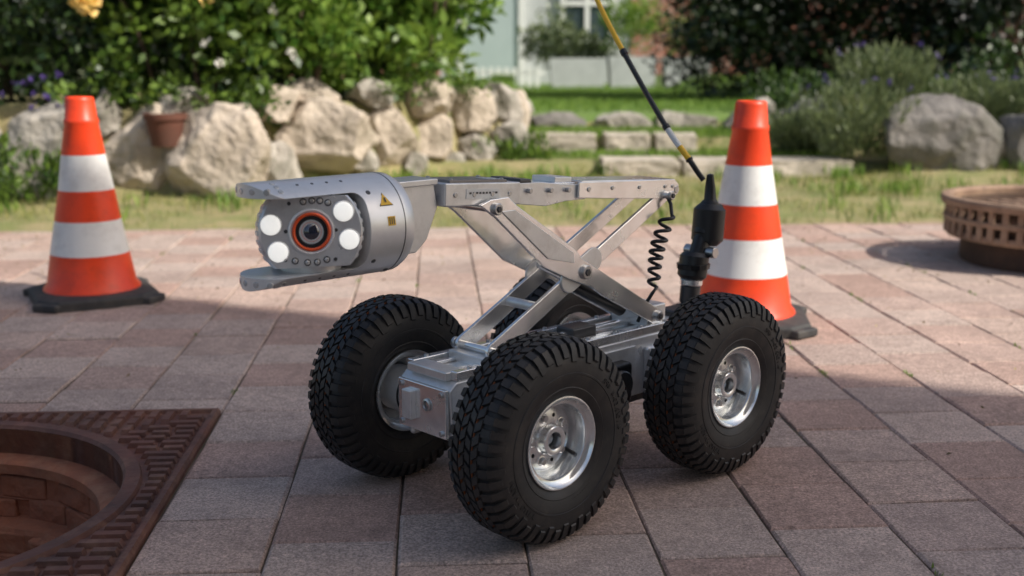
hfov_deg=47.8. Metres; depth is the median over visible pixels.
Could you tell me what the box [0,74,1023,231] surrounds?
garden ground
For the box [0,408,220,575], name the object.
manhole frame
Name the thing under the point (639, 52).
wall pier
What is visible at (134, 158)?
stone
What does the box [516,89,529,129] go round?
stone
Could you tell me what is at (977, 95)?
lavender plant
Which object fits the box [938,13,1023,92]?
shrub
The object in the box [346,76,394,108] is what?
stone
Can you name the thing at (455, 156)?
stone
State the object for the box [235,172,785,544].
pipe inspection robot
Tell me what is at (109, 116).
stone
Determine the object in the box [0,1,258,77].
background hedge
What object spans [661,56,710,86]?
planter
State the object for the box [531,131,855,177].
stone step
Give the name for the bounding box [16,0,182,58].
sky
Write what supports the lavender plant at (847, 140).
on the garden ground at (198, 218)
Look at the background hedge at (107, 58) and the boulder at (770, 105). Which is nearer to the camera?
the boulder at (770, 105)
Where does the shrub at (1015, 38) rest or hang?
on the garden ground at (198, 218)
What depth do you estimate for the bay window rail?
15.02 m
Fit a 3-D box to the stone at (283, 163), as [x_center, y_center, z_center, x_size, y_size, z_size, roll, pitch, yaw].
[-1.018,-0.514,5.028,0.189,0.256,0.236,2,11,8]
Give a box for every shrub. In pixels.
[0,0,166,109]
[321,0,506,104]
[513,2,628,76]
[738,61,989,110]
[857,0,1023,84]
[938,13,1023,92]
[984,13,1023,74]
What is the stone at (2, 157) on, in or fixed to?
on the garden ground at (198, 218)
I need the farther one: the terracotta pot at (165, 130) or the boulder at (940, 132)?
the boulder at (940, 132)
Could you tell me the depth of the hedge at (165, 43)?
6.50 m
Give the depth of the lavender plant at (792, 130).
5.85 m
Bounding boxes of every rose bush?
[61,0,315,103]
[197,0,394,94]
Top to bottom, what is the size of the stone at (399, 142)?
0.295 m
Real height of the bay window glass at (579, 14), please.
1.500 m
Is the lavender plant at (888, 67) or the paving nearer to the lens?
the paving
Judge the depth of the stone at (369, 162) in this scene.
5.25 m
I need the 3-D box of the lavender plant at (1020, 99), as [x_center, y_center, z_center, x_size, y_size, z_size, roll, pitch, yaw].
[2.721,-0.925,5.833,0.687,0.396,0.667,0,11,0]
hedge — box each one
[0,0,474,95]
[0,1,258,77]
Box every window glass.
[565,0,608,39]
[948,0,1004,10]
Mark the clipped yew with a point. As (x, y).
(744, 31)
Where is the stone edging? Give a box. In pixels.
[529,109,786,129]
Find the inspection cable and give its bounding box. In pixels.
[594,0,705,181]
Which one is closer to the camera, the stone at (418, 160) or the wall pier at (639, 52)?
the stone at (418, 160)
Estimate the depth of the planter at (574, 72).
12.59 m
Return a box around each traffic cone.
[23,96,165,313]
[674,100,817,339]
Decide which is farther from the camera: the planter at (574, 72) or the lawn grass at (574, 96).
the planter at (574, 72)
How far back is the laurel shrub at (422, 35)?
5.54 m
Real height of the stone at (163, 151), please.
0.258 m
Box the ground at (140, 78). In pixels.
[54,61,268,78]
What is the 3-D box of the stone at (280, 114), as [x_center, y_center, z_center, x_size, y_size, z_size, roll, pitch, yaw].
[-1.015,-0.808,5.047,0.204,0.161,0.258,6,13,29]
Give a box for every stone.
[0,130,7,191]
[6,99,64,198]
[94,87,122,138]
[104,102,166,190]
[159,85,211,113]
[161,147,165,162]
[164,102,270,198]
[255,85,299,122]
[266,140,302,180]
[274,97,380,171]
[286,77,340,104]
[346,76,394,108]
[352,149,379,172]
[369,104,419,165]
[399,80,455,117]
[402,151,428,176]
[418,114,452,160]
[445,151,465,161]
[450,86,496,132]
[457,131,496,160]
[484,82,523,123]
[488,119,528,155]
[515,90,533,114]
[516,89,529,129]
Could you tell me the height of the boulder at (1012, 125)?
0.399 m
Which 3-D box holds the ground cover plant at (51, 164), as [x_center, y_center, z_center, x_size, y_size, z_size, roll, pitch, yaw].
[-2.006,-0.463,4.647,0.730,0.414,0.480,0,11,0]
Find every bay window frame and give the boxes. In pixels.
[560,0,564,40]
[584,0,589,41]
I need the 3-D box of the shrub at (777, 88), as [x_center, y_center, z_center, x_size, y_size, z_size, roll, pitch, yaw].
[2.118,-1.137,7.021,1.395,0.535,0.987,0,11,0]
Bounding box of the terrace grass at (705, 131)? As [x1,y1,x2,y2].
[501,123,851,159]
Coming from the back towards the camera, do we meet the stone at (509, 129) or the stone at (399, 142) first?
the stone at (509, 129)
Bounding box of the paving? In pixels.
[0,223,1023,575]
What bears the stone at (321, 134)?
on the garden ground at (198, 218)
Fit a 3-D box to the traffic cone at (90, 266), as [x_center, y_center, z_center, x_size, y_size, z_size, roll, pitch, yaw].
[-1.065,-0.223,2.892,0.313,0.507,0.313,-6,13,-27]
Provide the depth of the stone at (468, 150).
5.72 m
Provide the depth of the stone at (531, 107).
6.77 m
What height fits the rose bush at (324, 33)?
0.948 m
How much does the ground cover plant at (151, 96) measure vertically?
0.292 m
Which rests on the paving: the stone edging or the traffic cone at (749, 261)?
the traffic cone at (749, 261)
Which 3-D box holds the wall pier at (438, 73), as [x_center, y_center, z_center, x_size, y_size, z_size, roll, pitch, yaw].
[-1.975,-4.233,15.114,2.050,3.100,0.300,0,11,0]
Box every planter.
[549,58,606,87]
[588,0,703,64]
[607,56,656,88]
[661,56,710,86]
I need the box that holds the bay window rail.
[565,1,608,5]
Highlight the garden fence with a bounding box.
[473,67,543,87]
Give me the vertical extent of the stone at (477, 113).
0.241 m
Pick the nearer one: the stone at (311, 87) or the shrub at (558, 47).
the stone at (311, 87)
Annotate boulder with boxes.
[756,97,775,129]
[791,96,841,115]
[882,93,1007,171]
[999,114,1023,170]
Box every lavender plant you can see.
[768,101,846,155]
[794,72,928,158]
[822,38,948,98]
[926,66,1023,124]
[981,72,1023,122]
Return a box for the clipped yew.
[639,0,955,100]
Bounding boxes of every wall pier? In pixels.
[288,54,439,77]
[630,0,704,75]
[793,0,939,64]
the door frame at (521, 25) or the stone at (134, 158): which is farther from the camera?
the door frame at (521, 25)
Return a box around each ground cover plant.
[0,132,111,206]
[44,67,293,132]
[324,67,491,106]
[455,126,559,160]
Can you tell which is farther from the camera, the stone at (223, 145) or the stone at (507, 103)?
the stone at (507, 103)
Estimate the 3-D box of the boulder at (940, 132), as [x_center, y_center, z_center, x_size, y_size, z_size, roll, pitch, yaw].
[2.068,-0.735,5.586,0.656,0.410,0.419,-1,11,-6]
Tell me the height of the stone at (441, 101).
0.183 m
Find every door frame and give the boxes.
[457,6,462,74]
[518,0,523,82]
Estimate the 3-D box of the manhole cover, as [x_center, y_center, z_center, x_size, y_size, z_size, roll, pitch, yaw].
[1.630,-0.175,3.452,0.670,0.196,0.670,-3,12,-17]
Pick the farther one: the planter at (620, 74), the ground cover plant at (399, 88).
the planter at (620, 74)
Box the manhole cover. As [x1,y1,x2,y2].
[940,185,1023,272]
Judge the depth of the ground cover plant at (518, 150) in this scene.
5.77 m
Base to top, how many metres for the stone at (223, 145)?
0.431 m
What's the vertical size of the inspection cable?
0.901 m
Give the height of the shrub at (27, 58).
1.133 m
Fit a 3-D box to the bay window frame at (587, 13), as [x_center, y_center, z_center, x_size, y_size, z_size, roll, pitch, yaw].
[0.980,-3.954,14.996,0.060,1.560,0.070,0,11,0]
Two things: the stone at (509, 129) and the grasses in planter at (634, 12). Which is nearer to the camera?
the stone at (509, 129)
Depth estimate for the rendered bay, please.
15.15 m
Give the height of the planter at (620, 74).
0.360 m
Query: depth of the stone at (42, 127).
4.78 m
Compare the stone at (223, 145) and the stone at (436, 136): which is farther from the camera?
the stone at (436, 136)
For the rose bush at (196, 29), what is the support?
on the garden ground at (198, 218)
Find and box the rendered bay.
[440,0,630,83]
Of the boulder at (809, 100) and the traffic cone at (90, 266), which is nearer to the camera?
the traffic cone at (90, 266)
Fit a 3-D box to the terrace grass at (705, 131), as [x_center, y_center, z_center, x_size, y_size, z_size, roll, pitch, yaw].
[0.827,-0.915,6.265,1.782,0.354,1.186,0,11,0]
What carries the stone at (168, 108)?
on the garden ground at (198, 218)
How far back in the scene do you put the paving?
1.96 m
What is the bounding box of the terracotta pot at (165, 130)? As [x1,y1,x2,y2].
[142,112,186,146]
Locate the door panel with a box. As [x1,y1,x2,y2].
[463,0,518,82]
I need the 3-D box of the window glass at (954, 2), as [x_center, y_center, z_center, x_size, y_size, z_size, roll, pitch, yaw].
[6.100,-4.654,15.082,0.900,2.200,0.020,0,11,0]
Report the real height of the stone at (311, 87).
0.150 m
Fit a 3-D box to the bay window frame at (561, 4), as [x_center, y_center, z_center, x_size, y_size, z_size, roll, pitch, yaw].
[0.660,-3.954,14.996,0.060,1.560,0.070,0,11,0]
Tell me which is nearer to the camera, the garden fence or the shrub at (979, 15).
the shrub at (979, 15)
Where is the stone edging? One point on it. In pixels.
(612, 119)
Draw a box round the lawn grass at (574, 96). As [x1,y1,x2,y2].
[478,73,974,113]

